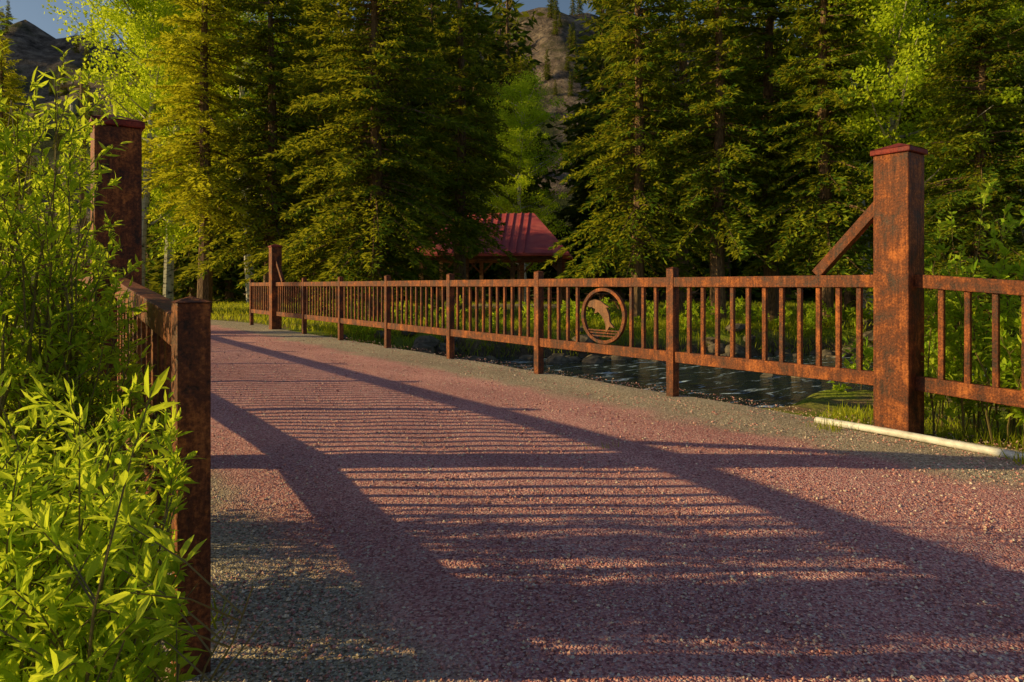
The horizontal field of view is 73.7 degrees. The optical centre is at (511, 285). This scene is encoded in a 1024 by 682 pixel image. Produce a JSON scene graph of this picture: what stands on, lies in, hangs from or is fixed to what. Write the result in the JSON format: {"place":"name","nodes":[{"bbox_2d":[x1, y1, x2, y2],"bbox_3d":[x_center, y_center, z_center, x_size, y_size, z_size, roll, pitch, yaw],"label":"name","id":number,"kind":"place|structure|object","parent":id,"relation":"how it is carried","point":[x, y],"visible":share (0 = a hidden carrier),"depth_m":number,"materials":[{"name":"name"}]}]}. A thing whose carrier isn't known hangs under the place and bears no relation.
{"place":"outdoors","nodes":[
{"label":"outdoors","id":0,"kind":"place"},
{"bbox_2d":[0,7,945,294],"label":"rocky hill","id":1,"kind":"structure","parent":0,"point":[32,47],"depth_m":151.94,"materials":[{"name":"grey stone"}]},
{"bbox_2d":[0,0,584,254],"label":"hillside forest","id":2,"kind":"object","parent":1,"relation":"on","point":[553,4],"visible":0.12,"depth_m":148.89,"materials":[{"name":"green plant"}]},
{"bbox_2d":[0,0,951,52],"label":"sky","id":3,"kind":"structure","parent":0,"point":[32,11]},
{"bbox_2d":[0,295,1023,450],"bbox_3d":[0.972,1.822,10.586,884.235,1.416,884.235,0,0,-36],"label":"ground","id":4,"kind":"structure","parent":0,"point":[816,403],"depth_m":18.01,"materials":[{"name":"green plant"}]},
{"bbox_2d":[0,39,38,263],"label":"spruce tree","id":5,"kind":"object","parent":4,"relation":"on","point":[10,91],"visible":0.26,"depth_m":30.11,"materials":[{"name":"green plant"}]},
{"bbox_2d":[0,5,262,681],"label":"willow shrub","id":6,"kind":"object","parent":4,"relation":"on","point":[87,582],"visible":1,"depth_m":1.62,"materials":[{"name":"green plant"}]},
{"bbox_2d":[42,0,246,286],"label":"aspen tree","id":7,"kind":"object","parent":4,"relation":"on","point":[107,12],"visible":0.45,"depth_m":29.05,"materials":[{"name":"green plant"}]},
{"bbox_2d":[53,0,265,300],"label":"aspen tree","id":8,"kind":"object","parent":4,"relation":"on","point":[171,241],"visible":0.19,"depth_m":31.53,"materials":[{"name":"green plant"}]},
{"bbox_2d":[60,4,338,265],"bbox_3d":[-18.366,-14.931,51.928,1.304,32.762,42.353,0,0,4],"label":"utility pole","id":9,"kind":"object","parent":4,"relation":"on","point":[78,103],"visible":0.14,"depth_m":30.91,"materials":[{"name":"brown wood"}]},
{"bbox_2d":[138,0,277,312],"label":"spruce tree","id":10,"kind":"object","parent":4,"relation":"on","point":[191,90],"visible":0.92,"depth_m":25.40,"materials":[{"name":"green plant"}]},
{"bbox_2d":[143,0,326,302],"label":"aspen tree","id":11,"kind":"object","parent":4,"relation":"on","point":[230,90],"visible":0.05,"depth_m":43.81,"materials":[{"name":"green plant"}]},
{"bbox_2d":[166,0,346,293],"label":"spruce tree","id":12,"kind":"object","parent":4,"relation":"on","point":[271,95],"visible":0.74,"depth_m":25.97,"materials":[{"name":"green plant"}]},
{"bbox_2d":[231,0,408,310],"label":"spruce tree","id":13,"kind":"object","parent":4,"relation":"on","point":[320,183],"visible":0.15,"depth_m":29.63,"materials":[{"name":"green plant"}]},
{"bbox_2d":[236,0,504,319],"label":"spruce tree","id":14,"kind":"object","parent":4,"relation":"on","point":[373,238],"visible":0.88,"depth_m":23.91,"materials":[{"name":"green plant"}]},
{"bbox_2d":[401,0,528,314],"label":"spruce tree","id":15,"kind":"object","parent":4,"relation":"on","point":[459,50],"visible":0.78,"depth_m":28.69,"materials":[{"name":"green plant"}]},
{"bbox_2d":[414,212,572,309],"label":"picnic pavilion","id":16,"kind":"structure","parent":4,"relation":"on","point":[531,238],"depth_m":34.52,"materials":[{"name":"red metal"}]},
{"bbox_2d":[532,292,565,303],"bbox_3d":[2.081,0.770,37.000,1.900,0.805,1.820,0,0,-2],"label":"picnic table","id":17,"kind":"object","parent":16,"relation":"on","point":[563,298],"visible":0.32,"depth_m":36.58,"materials":[{"name":"brown wood"}]},
{"bbox_2d":[0,0,1023,303],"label":"distant forest","id":18,"kind":"object","parent":4,"relation":"on","point":[226,288],"visible":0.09,"depth_m":50.84,"materials":[{"name":"green plant"}]},
{"bbox_2d":[482,54,559,301],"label":"tree","id":19,"kind":"object","parent":4,"relation":"on","point":[530,188],"visible":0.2,"depth_m":46.82,"materials":[{"name":"green plant"}]},
{"bbox_2d":[466,70,576,301],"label":"aspen tree","id":20,"kind":"object","parent":4,"relation":"on","point":[525,127],"visible":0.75,"depth_m":44.14,"materials":[{"name":"green plant"}]},
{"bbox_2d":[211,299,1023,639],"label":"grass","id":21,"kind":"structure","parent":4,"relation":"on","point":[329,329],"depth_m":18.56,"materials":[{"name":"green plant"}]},
{"bbox_2d":[331,295,935,341],"bbox_3d":[5.091,0.902,19.396,19.970,1.287,3.296,0,0,-11],"label":"creek bank shrub","id":22,"kind":"object","parent":4,"relation":"on","point":[810,319],"visible":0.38,"depth_m":18.83,"materials":[{"name":"green plant"}]},
{"bbox_2d":[541,0,731,321],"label":"spruce tree","id":23,"kind":"object","parent":4,"relation":"on","point":[644,198],"visible":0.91,"depth_m":21.17,"materials":[{"name":"green plant"}]},
{"bbox_2d":[344,319,931,378],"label":"creek rocks","id":24,"kind":"object","parent":4,"relation":"on","point":[428,342],"visible":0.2,"depth_m":17.27,"materials":[{"name":"grey stone"}]},
{"bbox_2d":[589,0,759,312],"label":"spruce tree","id":25,"kind":"object","parent":4,"relation":"on","point":[681,63],"visible":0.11,"depth_m":28.79,"materials":[{"name":"green plant"}]},
{"bbox_2d":[646,0,800,322],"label":"spruce tree","id":26,"kind":"object","parent":4,"relation":"on","point":[718,104],"visible":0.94,"depth_m":20.43,"materials":[{"name":"green plant"}]},
{"bbox_2d":[692,0,866,320],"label":"spruce tree","id":27,"kind":"object","parent":4,"relation":"on","point":[771,56],"visible":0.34,"depth_m":21.72,"materials":[{"name":"green plant"}]},
{"bbox_2d":[738,0,936,326],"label":"spruce tree","id":28,"kind":"object","parent":4,"relation":"on","point":[822,212],"visible":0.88,"depth_m":19.32,"materials":[{"name":"green plant"}]},
{"bbox_2d":[783,14,909,308],"bbox_3d":[14.983,-7.791,30.174,6.736,19.225,5.798,0,0,17],"label":"spruce tree","id":29,"kind":"object","parent":4,"relation":"on","point":[848,296],"visible":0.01,"depth_m":29.79,"materials":[{"name":"green plant"}]},
{"bbox_2d":[756,0,957,313],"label":"aspen tree","id":30,"kind":"object","parent":4,"relation":"on","point":[863,201],"visible":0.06,"depth_m":26.60,"materials":[{"name":"green plant"}]},
{"bbox_2d":[784,0,1023,265],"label":"aspen tree","id":31,"kind":"object","parent":4,"relation":"on","point":[892,19],"visible":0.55,"depth_m":18.47,"materials":[{"name":"green plant"}]},
{"bbox_2d":[797,0,1020,310],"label":"spruce tree","id":32,"kind":"object","parent":4,"relation":"on","point":[912,119],"visible":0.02,"depth_m":27.19,"materials":[{"name":"green plant"}]},
{"bbox_2d":[827,329,1019,396],"bbox_3d":[5.829,0.973,7.949,4.809,1.203,2.469,0,0,-4],"label":"creek bank shrub","id":33,"kind":"object","parent":4,"relation":"on","point":[868,354],"visible":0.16,"depth_m":7.46,"materials":[{"name":"green plant"}]},
{"bbox_2d":[849,0,1023,365],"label":"spruce tree","id":34,"kind":"object","parent":4,"relation":"on","point":[959,64],"visible":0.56,"depth_m":17.31,"materials":[{"name":"green plant"}]},
{"bbox_2d":[921,181,1023,445],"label":"willow shrub","id":35,"kind":"object","parent":4,"relation":"on","point":[1010,363],"visible":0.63,"depth_m":5.27,"materials":[{"name":"green plant"}]},
{"bbox_2d":[935,0,1023,334],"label":"spruce tree","id":36,"kind":"object","parent":4,"relation":"on","point":[1015,174],"visible":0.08,"depth_m":17.75,"materials":[{"name":"green plant"}]},
{"bbox_2d":[942,3,1023,279],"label":"aspen tree","id":37,"kind":"object","parent":4,"relation":"on","point":[1012,11],"visible":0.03,"depth_m":26.29,"materials":[{"name":"green plant"}]},
{"bbox_3d":[-3.297,1.885,9.591,5.900,1.430,14.600,0,0,-36],"label":"bridge","id":38,"kind":"object","parent":4,"relation":"on","visible":0},
{"bbox_2d":[581,288,626,343],"bbox_3d":[1.059,0.350,7.909,0.040,0.650,0.728,0,0,-36],"label":"fish medallion","id":39,"kind":"object","parent":38,"relation":"attached to","point":[600,307],"visible":1,"depth_m":7.89,"materials":[{"name":"metal"}]},
{"bbox_2d":[17,320,1023,681],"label":"gravel road","id":40,"kind":"structure","parent":0,"point":[921,630],"depth_m":3.15,"materials":[{"name":"gravel"}]},
{"bbox_2d":[87,115,144,453],"bbox_3d":[-2.547,0.151,4.391,0.297,2.498,0.297,0,0,-36],"label":"bridge gate post","id":41,"kind":"object","parent":40,"relation":"on","point":[124,202],"visible":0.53,"depth_m":4.29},
{"bbox_2d":[46,264,210,675],"bbox_3d":[-5.642,0.346,8.579,0.202,2.107,16.218,0,0,-36],"label":"bridge railing","id":42,"kind":"object","parent":40,"relation":"on","point":[179,340],"visible":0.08,"depth_m":2.00,"materials":[{"name":"brown wood"}]},
{"bbox_2d":[268,244,282,328],"bbox_3d":[-6.228,0.151,17.961,0.297,2.498,0.297,0,0,-36],"label":"bridge gate post","id":43,"kind":"object","parent":40,"relation":"on","point":[275,251],"visible":0.76,"depth_m":17.85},
{"bbox_2d":[250,203,1023,407],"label":"bridge railing","id":44,"kind":"object","parent":40,"relation":"on","point":[671,355],"visible":0.9,"depth_m":7.03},
{"bbox_2d":[870,143,927,439],"bbox_3d":[2.980,0.151,5.260,0.297,2.498,0.297,0,0,-36],"label":"bridge gate post","id":45,"kind":"object","parent":40,"relation":"on","point":[898,264],"visible":0.8,"depth_m":5.17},
{"bbox_2d":[814,417,1023,459],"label":"white pipe","id":46,"kind":"object","parent":40,"relation":"on","point":[977,448],"visible":0.94,"depth_m":4.94,"materials":[{"name":"plastic"}]},
{"bbox_2d":[575,293,627,308],"bbox_3d":[4.331,0.770,33.000,1.820,0.805,1.900,0,0,37],"label":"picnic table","id":47,"kind":"object","parent":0,"point":[599,295],"visible":0.56,"depth_m":32.80,"materials":[{"name":"brown wood"}]},
{"bbox_2d":[692,293,709,306],"bbox_3d":[9.275,0.770,35.000,1.820,0.805,1.900,0,0,-9],"label":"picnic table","id":48,"kind":"object","parent":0,"point":[694,298],"visible":0.25,"depth_m":34.31,"materials":[{"name":"brown wood"}]},
{"bbox_2d":[486,354,987,407],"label":"creek water","id":49,"kind":"structure","parent":0,"point":[756,388],"depth_m":13.73,"materials":[{"name":"liquid"}]}
]}

